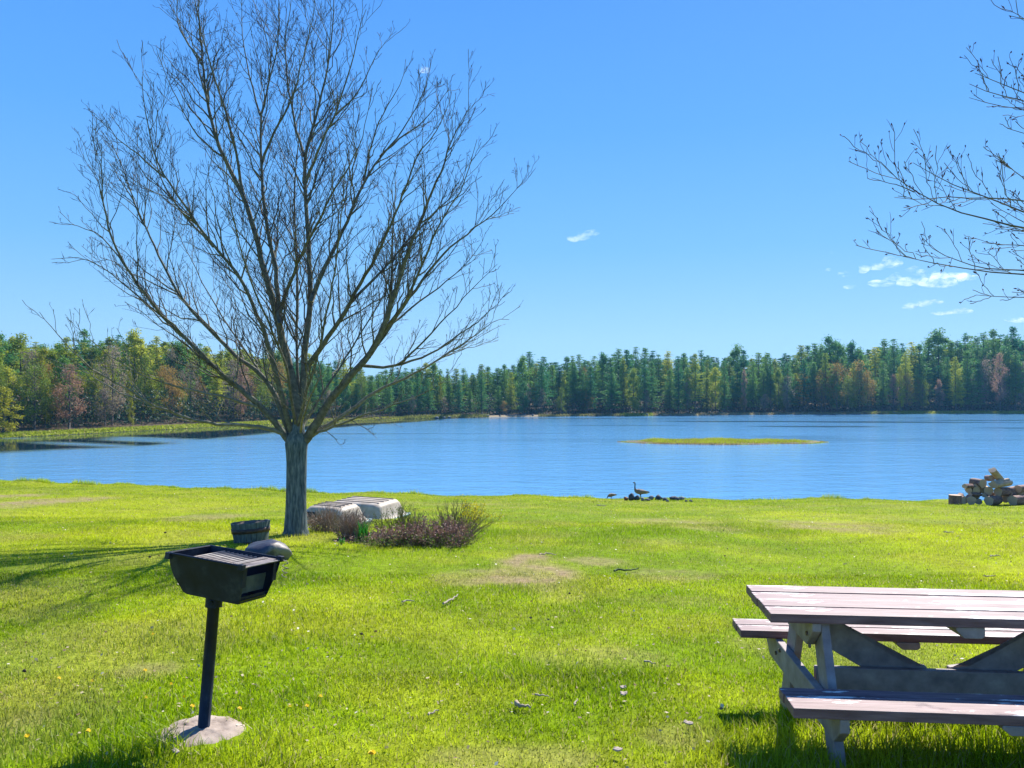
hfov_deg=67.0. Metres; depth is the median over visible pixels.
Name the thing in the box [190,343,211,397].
pine tree
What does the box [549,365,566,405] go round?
pine tree
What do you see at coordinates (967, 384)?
pine tree
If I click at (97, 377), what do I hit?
broadleaf tree
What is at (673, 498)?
rock
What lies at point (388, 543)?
creeping shrub
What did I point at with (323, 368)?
pine tree
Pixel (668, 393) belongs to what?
pine tree
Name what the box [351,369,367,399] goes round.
pine tree
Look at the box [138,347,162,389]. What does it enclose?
pine tree
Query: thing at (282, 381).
young tree
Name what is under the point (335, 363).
pine tree
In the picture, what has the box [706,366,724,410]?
pine tree
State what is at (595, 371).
pine tree
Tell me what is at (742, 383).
bare maple
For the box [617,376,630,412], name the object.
broadleaf tree
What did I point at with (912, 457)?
water
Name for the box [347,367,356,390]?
pine tree
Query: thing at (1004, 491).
log
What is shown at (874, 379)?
pine tree
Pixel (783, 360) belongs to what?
pine tree
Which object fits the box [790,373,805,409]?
pine tree
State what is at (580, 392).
pine tree
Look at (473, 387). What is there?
pine tree
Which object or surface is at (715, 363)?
pine tree
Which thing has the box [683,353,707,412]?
pine tree
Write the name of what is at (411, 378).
pine tree
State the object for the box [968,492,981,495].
log
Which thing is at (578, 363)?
pine tree
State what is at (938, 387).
broadleaf tree
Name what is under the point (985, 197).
budding tree
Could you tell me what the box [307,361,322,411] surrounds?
pine tree
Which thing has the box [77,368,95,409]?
broadleaf tree
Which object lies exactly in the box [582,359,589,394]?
pine tree
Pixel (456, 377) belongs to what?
pine tree
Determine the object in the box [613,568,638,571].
stick
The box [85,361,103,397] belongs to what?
broadleaf tree
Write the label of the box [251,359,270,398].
pine tree
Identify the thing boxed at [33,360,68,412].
broadleaf tree
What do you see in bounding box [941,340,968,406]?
pine tree
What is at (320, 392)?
pine tree
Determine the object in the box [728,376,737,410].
pine tree
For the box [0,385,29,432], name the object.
young tree
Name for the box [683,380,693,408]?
broadleaf tree
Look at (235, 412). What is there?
pine tree
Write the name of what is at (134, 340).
pine tree
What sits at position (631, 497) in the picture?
rock
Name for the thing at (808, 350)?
pine tree
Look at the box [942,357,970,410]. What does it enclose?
pine tree
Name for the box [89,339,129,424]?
broadleaf tree
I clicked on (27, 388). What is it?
pine tree
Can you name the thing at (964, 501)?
log
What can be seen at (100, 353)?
pine tree
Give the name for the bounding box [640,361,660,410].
pine tree
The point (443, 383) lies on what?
pine tree
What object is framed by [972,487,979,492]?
log
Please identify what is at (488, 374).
pine tree
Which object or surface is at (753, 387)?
pine tree
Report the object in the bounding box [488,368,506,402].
pine tree
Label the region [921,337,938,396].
pine tree
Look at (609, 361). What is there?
pine tree
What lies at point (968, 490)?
log
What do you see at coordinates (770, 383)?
pine tree
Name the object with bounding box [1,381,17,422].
broadleaf tree
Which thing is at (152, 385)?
tree
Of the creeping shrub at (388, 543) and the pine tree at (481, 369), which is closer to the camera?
the creeping shrub at (388, 543)
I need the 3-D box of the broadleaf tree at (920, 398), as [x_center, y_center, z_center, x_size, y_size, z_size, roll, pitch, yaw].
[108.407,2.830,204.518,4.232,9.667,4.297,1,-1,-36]
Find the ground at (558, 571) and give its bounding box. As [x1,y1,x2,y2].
[0,383,1023,767]
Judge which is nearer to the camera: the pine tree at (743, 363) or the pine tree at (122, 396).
the pine tree at (122, 396)
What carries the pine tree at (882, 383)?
on the ground at (558, 571)
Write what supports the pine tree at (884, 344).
on the ground at (558, 571)
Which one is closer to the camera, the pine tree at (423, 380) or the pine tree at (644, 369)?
the pine tree at (423, 380)
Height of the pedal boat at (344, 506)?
0.439 m
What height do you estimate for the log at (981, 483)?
0.359 m
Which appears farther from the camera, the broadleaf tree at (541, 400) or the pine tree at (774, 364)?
the pine tree at (774, 364)
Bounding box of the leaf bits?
[0,489,1023,767]
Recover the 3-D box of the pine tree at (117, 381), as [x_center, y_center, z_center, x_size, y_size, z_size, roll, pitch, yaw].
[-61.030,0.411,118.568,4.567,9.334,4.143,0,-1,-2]
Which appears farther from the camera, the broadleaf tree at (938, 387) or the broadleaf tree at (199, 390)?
the broadleaf tree at (938, 387)
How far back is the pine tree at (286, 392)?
140.15 m
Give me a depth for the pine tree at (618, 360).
196.47 m
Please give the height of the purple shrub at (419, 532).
0.509 m
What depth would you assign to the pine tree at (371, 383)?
165.22 m
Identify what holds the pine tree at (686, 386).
on the ground at (558, 571)
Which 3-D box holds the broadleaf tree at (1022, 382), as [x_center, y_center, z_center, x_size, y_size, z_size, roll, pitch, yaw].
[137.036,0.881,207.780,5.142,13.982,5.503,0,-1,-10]
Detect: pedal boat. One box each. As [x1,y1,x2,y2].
[307,501,370,522]
[334,496,410,518]
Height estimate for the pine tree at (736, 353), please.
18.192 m
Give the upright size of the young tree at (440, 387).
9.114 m
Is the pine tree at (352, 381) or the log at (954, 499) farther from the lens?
the pine tree at (352, 381)
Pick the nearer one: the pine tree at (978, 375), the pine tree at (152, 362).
the pine tree at (152, 362)
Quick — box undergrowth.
[0,383,1023,429]
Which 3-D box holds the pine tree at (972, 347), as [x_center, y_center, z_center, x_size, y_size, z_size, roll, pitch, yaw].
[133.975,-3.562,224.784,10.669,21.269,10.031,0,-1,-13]
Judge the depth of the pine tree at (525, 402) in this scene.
177.70 m
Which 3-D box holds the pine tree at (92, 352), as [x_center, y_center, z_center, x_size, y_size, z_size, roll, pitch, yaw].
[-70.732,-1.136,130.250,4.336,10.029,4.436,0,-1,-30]
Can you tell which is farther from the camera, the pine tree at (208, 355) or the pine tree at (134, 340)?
the pine tree at (208, 355)
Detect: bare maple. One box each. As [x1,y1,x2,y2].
[48,362,91,428]
[92,387,121,425]
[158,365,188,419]
[235,368,247,420]
[577,366,589,396]
[741,370,747,411]
[780,371,796,406]
[823,360,850,411]
[846,359,870,411]
[887,374,898,410]
[913,377,924,407]
[989,352,1009,410]
[1014,393,1023,408]
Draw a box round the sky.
[0,0,1023,383]
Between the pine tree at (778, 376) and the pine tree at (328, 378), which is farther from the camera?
the pine tree at (778, 376)
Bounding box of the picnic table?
[732,585,1023,767]
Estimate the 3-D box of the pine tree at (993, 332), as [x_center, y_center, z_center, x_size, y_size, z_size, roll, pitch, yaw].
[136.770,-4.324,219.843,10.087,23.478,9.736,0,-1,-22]
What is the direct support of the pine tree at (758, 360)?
on the ground at (558, 571)
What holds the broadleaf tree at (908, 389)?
on the ground at (558, 571)
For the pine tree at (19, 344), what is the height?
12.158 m
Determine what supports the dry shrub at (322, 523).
on the ground at (558, 571)
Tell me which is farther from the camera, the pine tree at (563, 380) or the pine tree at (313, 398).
the pine tree at (563, 380)
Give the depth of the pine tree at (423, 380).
172.36 m
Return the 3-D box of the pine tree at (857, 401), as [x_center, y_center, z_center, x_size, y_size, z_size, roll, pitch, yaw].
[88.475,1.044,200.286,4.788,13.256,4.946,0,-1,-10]
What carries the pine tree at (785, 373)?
on the ground at (558, 571)
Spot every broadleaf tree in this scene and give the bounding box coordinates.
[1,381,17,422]
[6,341,48,406]
[11,357,61,428]
[26,346,51,416]
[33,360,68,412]
[41,387,68,425]
[76,376,88,409]
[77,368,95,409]
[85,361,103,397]
[87,349,117,420]
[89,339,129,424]
[114,384,130,414]
[123,371,135,410]
[133,351,151,413]
[155,362,178,412]
[159,347,184,395]
[174,388,189,415]
[177,359,202,409]
[193,375,205,413]
[219,357,251,417]
[234,364,256,419]
[246,373,258,407]
[253,366,270,419]
[258,359,274,410]
[348,391,357,413]
[408,396,416,413]
[441,396,447,412]
[499,401,507,414]
[524,383,532,413]
[537,388,546,407]
[556,387,565,413]
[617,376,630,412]
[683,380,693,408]
[717,381,734,410]
[758,394,770,410]
[794,374,812,406]
[812,369,831,405]
[838,376,859,411]
[860,367,877,410]
[898,373,915,410]
[915,379,930,407]
[932,379,945,409]
[950,366,964,409]
[966,376,978,409]
[973,352,999,410]
[993,374,1007,405]
[1014,363,1023,410]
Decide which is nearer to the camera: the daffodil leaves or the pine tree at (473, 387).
the daffodil leaves
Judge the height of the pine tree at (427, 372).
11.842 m
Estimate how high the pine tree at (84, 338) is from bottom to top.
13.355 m
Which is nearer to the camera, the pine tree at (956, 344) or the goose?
the goose
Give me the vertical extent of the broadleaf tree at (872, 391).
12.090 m
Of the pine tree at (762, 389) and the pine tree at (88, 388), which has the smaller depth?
the pine tree at (88, 388)
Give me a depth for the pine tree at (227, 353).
146.32 m
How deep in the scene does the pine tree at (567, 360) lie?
197.27 m
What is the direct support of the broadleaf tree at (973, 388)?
on the ground at (558, 571)
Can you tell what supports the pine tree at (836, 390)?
on the ground at (558, 571)
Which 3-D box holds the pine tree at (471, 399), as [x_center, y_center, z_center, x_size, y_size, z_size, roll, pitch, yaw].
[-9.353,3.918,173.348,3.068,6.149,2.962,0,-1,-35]
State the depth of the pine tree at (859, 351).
211.88 m
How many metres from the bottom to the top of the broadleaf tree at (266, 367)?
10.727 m
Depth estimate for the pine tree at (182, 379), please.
136.08 m
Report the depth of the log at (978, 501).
30.05 m
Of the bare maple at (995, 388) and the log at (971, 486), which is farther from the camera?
the bare maple at (995, 388)
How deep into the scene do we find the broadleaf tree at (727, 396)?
195.25 m
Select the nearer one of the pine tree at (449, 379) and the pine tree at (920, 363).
the pine tree at (449, 379)
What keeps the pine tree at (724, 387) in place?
on the ground at (558, 571)
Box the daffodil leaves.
[353,520,372,541]
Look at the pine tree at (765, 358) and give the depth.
202.56 m
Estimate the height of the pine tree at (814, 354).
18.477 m
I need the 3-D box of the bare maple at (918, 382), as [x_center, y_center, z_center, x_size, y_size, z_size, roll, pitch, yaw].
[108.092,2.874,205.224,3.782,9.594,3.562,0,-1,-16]
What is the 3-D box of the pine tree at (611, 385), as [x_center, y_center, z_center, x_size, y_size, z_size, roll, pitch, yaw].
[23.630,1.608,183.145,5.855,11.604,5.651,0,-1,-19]
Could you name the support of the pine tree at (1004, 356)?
on the ground at (558, 571)
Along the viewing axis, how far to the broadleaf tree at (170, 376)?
121.27 m
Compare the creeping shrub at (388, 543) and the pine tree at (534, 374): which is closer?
the creeping shrub at (388, 543)
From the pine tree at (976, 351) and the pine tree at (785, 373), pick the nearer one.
the pine tree at (785, 373)
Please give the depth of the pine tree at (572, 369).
190.49 m
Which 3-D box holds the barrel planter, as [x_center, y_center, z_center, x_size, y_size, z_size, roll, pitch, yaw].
[-4.284,2.436,12.696,0.624,0.395,0.619,-3,-4,-12]
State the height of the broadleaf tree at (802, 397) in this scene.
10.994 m
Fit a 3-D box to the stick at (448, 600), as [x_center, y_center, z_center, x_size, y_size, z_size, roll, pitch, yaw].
[-0.595,2.118,7.641,0.036,0.044,0.464,0,-1,15]
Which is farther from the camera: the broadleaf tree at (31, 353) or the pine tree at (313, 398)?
the pine tree at (313, 398)
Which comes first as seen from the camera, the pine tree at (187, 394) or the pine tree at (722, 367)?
the pine tree at (187, 394)
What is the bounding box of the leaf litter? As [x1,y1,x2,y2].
[334,531,461,547]
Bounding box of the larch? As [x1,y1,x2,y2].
[36,373,54,426]
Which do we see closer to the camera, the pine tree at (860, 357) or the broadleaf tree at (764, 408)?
the broadleaf tree at (764, 408)
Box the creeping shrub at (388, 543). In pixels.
[354,529,476,547]
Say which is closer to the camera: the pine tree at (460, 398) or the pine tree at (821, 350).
the pine tree at (460, 398)
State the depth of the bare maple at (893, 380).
202.15 m
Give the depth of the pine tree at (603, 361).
198.82 m
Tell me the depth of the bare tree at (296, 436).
13.91 m
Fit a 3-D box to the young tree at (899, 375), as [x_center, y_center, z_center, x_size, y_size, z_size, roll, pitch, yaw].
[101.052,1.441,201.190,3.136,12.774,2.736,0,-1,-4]
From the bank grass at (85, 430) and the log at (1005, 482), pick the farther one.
the bank grass at (85, 430)
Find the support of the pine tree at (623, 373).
on the ground at (558, 571)
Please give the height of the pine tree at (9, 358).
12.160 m
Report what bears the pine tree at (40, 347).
on the ground at (558, 571)
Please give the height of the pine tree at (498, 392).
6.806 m
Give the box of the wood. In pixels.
[4,338,1018,402]
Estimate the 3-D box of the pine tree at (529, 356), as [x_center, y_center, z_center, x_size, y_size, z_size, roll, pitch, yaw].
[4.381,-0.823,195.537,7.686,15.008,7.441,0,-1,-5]
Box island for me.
[626,440,818,444]
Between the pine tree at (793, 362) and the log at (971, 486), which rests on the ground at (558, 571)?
the pine tree at (793, 362)
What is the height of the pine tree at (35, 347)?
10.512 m
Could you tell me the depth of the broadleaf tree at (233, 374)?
128.78 m
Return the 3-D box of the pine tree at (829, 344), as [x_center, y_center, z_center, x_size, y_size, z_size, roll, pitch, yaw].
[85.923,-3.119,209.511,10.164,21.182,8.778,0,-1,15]
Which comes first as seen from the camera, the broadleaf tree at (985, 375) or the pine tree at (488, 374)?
the pine tree at (488, 374)
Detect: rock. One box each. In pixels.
[628,493,634,500]
[655,494,662,499]
[669,496,678,500]
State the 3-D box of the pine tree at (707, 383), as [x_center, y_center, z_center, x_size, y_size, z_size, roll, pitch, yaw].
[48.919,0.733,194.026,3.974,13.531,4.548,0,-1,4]
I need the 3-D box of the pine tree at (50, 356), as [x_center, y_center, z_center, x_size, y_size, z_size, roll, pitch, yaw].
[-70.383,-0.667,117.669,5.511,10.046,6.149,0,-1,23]
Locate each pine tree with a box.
[0,331,23,378]
[0,336,25,381]
[0,339,10,393]
[0,354,11,412]
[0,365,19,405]
[2,332,39,391]
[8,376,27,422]
[20,371,38,417]
[27,343,53,369]
[28,341,40,390]
[33,347,61,382]
[47,341,72,376]
[49,337,90,395]
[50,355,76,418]
[68,345,91,396]
[71,329,94,376]
[81,378,101,410]
[86,336,127,399]
[86,348,96,379]
[89,341,105,393]
[99,357,128,396]
[109,335,129,389]
[114,383,133,412]
[115,328,155,405]
[119,346,138,378]
[122,345,167,396]
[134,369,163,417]
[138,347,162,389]
[151,336,165,386]
[155,378,171,411]
[157,339,195,401]
[158,341,166,368]
[158,342,176,391]
[167,339,199,393]
[182,378,193,408]
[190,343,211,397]
[192,346,225,401]
[204,361,227,414]
[207,351,232,393]
[220,349,236,395]
[229,386,245,415]
[230,350,254,390]
[242,357,265,396]
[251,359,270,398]
[265,349,288,401]
[282,383,291,415]
[284,358,295,395]
[295,360,300,376]
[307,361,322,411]
[307,375,320,416]
[313,361,330,403]
[317,385,323,409]
[321,368,334,410]
[327,361,341,388]
[332,359,356,400]
[332,380,340,414]
[337,384,353,417]
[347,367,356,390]
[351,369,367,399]
[351,384,363,416]
[361,378,368,415]
[364,375,380,401]
[364,376,381,416]
[373,374,387,408]
[379,370,391,405]
[383,387,396,416]
[384,367,409,411]
[386,367,396,396]
[396,375,407,414]
[399,368,413,399]
[405,368,414,394]
[405,380,416,413]
[406,372,426,414]
[411,367,429,411]
[415,362,434,409]
[421,379,437,413]
[423,363,445,405]
[433,369,448,409]
[433,394,441,414]
[444,369,451,397]
[444,384,453,406]
[447,368,467,407]
[451,380,466,414]
[459,368,472,405]
[464,388,474,413]
[466,375,478,408]
[473,364,491,402]
[474,371,489,412]
[475,366,497,405]
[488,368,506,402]
[491,386,506,413]
[493,364,512,401]
[502,372,517,413]
[507,364,518,396]
[513,354,533,402]
[514,381,531,413]
[515,351,538,407]
[528,363,546,408]
[530,357,556,409]
[531,362,554,411]
[545,365,558,401]
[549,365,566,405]
[555,356,573,403]
[556,370,570,411]
[566,354,589,410]
[566,356,580,410]
[567,366,581,410]
[574,373,590,411]
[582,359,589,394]
[582,366,597,412]
[588,356,605,401]
[591,351,614,408]
[598,367,623,412]
[599,358,617,402]
[606,348,630,408]
[615,349,639,410]
[616,358,632,404]
[624,367,644,411]
[629,347,642,403]
[636,348,653,403]
[636,359,655,412]
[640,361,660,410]
[646,350,660,398]
[652,354,671,402]
[659,351,674,395]
[661,369,679,412]
[666,360,682,410]
[671,356,687,412]
[678,367,698,412]
[679,353,693,403]
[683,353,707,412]
[684,355,702,407]
[692,350,706,409]
[700,360,712,410]
[702,355,718,399]
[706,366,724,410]
[709,362,723,401]
[717,361,732,412]
[720,363,728,400]
[722,356,739,400]
[726,343,749,407]
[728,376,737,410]
[730,350,755,396]
[735,371,753,406]
[746,358,760,409]
[747,362,762,410]
[748,353,766,407]
[757,372,770,407]
[758,352,777,402]
[764,357,777,410]
[769,360,783,409]
[770,367,788,411]
[775,363,804,411]
[777,353,789,383]
[779,355,807,406]
[788,345,812,406]
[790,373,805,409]
[795,358,812,411]
[803,345,813,405]
[804,343,827,407]
[806,362,821,410]
[809,343,830,409]
[815,334,848,407]
[815,353,834,411]
[826,341,854,400]
[827,366,843,410]
[832,357,852,409]
[842,339,873,395]
[847,363,861,411]
[849,346,875,407]
[849,353,872,411]
[862,355,879,406]
[866,372,880,409]
[869,347,889,406]
[874,360,892,410]
[876,338,897,405]
[877,339,906,408]
[891,343,909,390]
[892,352,919,410]
[902,342,932,407]
[908,344,934,407]
[912,369,922,410]
[920,327,959,404]
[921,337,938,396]
[928,365,944,409]
[936,349,951,407]
[936,357,954,408]
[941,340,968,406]
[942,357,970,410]
[951,340,964,405]
[956,350,989,410]
[958,333,975,406]
[961,336,982,367]
[964,336,993,399]
[969,359,987,410]
[972,331,997,407]
[981,329,1002,405]
[989,334,1007,398]
[990,335,1021,409]
[991,347,1013,409]
[993,326,1023,407]
[1004,350,1023,410]
[1014,338,1023,399]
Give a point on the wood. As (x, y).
(868, 353)
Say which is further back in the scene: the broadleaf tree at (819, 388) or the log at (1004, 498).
the broadleaf tree at (819, 388)
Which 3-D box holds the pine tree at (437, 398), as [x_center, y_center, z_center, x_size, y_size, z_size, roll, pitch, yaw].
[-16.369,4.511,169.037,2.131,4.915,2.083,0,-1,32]
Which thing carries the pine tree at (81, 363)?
on the ground at (558, 571)
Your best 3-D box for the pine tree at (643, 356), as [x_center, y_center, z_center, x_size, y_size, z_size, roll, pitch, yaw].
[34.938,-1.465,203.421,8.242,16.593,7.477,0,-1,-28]
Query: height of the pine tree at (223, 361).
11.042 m
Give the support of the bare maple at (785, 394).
on the ground at (558, 571)
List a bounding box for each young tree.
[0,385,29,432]
[125,392,135,425]
[269,359,286,403]
[352,373,372,413]
[438,375,442,412]
[895,365,905,409]
[992,353,1022,409]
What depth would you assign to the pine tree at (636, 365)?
202.47 m
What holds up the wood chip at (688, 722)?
on the ground at (558, 571)
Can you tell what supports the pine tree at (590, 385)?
on the ground at (558, 571)
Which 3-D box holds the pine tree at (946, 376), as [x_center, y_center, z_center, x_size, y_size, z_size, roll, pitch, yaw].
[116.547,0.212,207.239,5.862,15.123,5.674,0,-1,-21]
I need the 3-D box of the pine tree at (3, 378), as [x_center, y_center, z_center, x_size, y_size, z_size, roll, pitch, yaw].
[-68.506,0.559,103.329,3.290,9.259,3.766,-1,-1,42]
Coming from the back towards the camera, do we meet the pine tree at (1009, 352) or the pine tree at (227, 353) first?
the pine tree at (1009, 352)
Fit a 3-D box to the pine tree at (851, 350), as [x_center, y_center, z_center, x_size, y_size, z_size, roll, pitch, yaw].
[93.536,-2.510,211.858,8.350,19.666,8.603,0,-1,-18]
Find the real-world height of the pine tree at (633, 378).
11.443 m
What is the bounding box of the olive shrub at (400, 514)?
[368,500,427,533]
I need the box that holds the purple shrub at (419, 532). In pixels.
[359,511,484,547]
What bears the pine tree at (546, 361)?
on the ground at (558, 571)
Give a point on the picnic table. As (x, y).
(880, 682)
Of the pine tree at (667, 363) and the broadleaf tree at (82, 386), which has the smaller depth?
the broadleaf tree at (82, 386)
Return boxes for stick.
[442,594,457,603]
[514,700,530,707]
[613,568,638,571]
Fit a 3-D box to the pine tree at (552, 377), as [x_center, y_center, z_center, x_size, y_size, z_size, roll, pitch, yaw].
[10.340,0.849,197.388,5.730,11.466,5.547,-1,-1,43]
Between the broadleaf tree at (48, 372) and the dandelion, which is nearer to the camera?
the dandelion
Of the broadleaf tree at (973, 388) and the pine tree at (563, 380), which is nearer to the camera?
the pine tree at (563, 380)
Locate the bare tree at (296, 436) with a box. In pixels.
[22,0,538,535]
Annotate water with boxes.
[0,414,1023,500]
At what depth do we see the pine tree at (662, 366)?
203.50 m
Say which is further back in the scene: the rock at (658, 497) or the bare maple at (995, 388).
the bare maple at (995, 388)
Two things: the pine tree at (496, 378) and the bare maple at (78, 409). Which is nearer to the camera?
the bare maple at (78, 409)
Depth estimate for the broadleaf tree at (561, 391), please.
178.71 m
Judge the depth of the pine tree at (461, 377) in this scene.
180.36 m
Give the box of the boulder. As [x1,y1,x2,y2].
[245,539,291,559]
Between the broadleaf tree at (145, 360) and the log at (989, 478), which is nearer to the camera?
the log at (989, 478)
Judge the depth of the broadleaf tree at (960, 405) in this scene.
206.05 m
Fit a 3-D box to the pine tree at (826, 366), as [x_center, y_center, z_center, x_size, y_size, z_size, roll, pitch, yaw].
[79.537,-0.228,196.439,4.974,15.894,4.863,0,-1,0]
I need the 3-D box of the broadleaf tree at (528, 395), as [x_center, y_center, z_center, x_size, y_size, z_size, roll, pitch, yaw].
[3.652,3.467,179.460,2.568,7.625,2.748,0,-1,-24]
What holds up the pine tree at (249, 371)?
on the ground at (558, 571)
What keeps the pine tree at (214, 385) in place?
on the ground at (558, 571)
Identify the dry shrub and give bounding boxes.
[307,501,365,531]
[325,506,377,539]
[425,494,501,537]
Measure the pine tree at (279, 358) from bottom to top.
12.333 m
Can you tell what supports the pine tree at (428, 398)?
on the ground at (558, 571)
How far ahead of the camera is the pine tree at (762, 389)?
199.30 m
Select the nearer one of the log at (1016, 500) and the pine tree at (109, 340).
the log at (1016, 500)
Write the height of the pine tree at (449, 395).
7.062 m
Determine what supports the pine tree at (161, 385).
on the ground at (558, 571)
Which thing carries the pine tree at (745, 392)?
on the ground at (558, 571)
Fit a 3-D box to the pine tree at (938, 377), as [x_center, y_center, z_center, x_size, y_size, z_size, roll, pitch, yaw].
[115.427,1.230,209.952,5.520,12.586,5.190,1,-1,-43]
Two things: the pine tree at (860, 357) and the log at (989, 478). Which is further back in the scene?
the pine tree at (860, 357)
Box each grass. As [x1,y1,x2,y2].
[0,410,1023,437]
[617,436,826,444]
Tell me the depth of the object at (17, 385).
102.56 m
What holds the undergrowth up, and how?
on the ground at (558, 571)
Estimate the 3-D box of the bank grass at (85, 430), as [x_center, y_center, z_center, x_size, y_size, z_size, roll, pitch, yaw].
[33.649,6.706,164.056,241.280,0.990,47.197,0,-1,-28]
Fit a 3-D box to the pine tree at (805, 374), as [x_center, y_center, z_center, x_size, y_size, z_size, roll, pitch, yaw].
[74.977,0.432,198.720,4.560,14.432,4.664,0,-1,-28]
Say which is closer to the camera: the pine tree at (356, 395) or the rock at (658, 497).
the rock at (658, 497)
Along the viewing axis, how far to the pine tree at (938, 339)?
219.96 m
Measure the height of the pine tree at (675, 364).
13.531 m
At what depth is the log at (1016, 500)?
29.59 m
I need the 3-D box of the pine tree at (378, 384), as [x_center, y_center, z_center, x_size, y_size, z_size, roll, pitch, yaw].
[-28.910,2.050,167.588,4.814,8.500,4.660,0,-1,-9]
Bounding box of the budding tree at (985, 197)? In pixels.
[840,0,1023,303]
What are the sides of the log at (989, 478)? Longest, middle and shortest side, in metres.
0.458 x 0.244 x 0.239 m
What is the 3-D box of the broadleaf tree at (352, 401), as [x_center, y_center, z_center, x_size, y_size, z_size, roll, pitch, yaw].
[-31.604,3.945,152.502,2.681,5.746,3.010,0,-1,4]
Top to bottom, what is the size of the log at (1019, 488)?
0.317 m
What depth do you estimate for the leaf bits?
6.16 m
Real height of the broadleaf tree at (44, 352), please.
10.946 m
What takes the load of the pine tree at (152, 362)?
on the ground at (558, 571)
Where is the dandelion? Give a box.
[368,750,375,764]
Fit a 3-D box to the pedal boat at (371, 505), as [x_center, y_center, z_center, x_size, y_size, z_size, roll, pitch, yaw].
[-3.705,3.133,19.560,1.900,0.449,1.400,0,1,24]
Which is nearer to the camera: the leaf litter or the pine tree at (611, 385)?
the leaf litter
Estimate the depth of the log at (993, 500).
29.66 m
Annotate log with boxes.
[948,494,961,504]
[962,484,975,488]
[962,496,966,503]
[964,488,971,493]
[966,495,975,504]
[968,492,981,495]
[969,478,986,487]
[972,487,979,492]
[976,498,981,504]
[980,486,993,494]
[984,475,994,480]
[984,495,1002,505]
[988,467,1003,479]
[988,478,1012,487]
[994,487,1014,495]
[1002,496,1007,502]
[1007,495,1023,504]
[1008,490,1018,496]
[1014,485,1023,492]
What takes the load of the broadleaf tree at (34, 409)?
on the ground at (558, 571)
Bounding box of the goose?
[633,482,649,498]
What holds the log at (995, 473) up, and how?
on the log at (1005, 482)
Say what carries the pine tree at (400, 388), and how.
on the ground at (558, 571)
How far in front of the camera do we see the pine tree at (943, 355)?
214.14 m
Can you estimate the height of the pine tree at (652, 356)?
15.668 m
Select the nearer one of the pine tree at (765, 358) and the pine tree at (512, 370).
the pine tree at (512, 370)
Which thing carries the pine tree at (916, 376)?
on the ground at (558, 571)
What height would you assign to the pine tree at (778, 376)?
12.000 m
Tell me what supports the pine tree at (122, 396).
on the ground at (558, 571)
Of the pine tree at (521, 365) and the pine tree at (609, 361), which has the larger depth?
the pine tree at (609, 361)
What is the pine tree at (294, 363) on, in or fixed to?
on the ground at (558, 571)
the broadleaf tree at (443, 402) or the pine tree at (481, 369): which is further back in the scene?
the pine tree at (481, 369)
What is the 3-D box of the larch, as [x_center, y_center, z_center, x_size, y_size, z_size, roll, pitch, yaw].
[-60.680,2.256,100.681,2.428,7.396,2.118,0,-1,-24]
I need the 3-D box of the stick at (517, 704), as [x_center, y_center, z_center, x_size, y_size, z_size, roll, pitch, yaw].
[0.053,1.819,4.390,0.102,0.040,0.050,0,-1,31]
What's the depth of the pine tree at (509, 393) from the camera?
179.56 m
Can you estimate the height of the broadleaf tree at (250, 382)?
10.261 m
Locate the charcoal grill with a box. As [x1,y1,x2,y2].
[155,545,288,746]
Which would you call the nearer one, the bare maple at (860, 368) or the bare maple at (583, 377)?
the bare maple at (583, 377)
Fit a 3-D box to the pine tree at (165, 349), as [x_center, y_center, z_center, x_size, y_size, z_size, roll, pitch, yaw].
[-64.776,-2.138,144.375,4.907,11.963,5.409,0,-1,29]
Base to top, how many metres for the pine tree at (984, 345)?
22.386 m
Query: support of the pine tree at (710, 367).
on the ground at (558, 571)
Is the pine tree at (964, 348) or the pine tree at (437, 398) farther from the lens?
the pine tree at (964, 348)
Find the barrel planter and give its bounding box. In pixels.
[231,519,269,543]
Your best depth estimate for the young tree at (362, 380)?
153.68 m
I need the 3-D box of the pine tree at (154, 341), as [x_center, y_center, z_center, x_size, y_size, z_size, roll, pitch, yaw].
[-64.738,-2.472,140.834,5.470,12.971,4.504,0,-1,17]
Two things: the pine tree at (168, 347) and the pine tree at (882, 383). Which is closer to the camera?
the pine tree at (168, 347)
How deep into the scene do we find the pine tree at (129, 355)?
137.71 m
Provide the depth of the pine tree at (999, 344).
220.59 m
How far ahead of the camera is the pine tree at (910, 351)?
214.80 m
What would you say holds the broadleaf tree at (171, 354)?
on the ground at (558, 571)
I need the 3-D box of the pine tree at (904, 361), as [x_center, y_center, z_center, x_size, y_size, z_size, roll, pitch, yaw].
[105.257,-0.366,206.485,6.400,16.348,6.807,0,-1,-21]
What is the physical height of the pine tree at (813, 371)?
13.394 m
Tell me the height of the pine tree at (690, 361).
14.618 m
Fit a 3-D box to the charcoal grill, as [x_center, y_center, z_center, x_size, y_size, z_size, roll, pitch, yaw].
[-1.562,1.439,4.035,0.528,1.117,0.568,0,-1,27]
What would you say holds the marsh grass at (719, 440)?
on the island
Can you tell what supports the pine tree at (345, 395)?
on the ground at (558, 571)
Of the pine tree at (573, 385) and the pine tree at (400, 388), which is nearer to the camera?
the pine tree at (400, 388)
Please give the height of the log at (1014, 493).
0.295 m
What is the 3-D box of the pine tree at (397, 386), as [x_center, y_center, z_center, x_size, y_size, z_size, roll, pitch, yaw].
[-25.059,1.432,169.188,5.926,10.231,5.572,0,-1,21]
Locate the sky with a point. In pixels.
(693, 186)
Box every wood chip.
[612,746,622,751]
[683,720,692,724]
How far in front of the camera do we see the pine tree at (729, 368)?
211.63 m
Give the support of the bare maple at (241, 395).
on the ground at (558, 571)
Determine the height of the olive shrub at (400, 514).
0.686 m

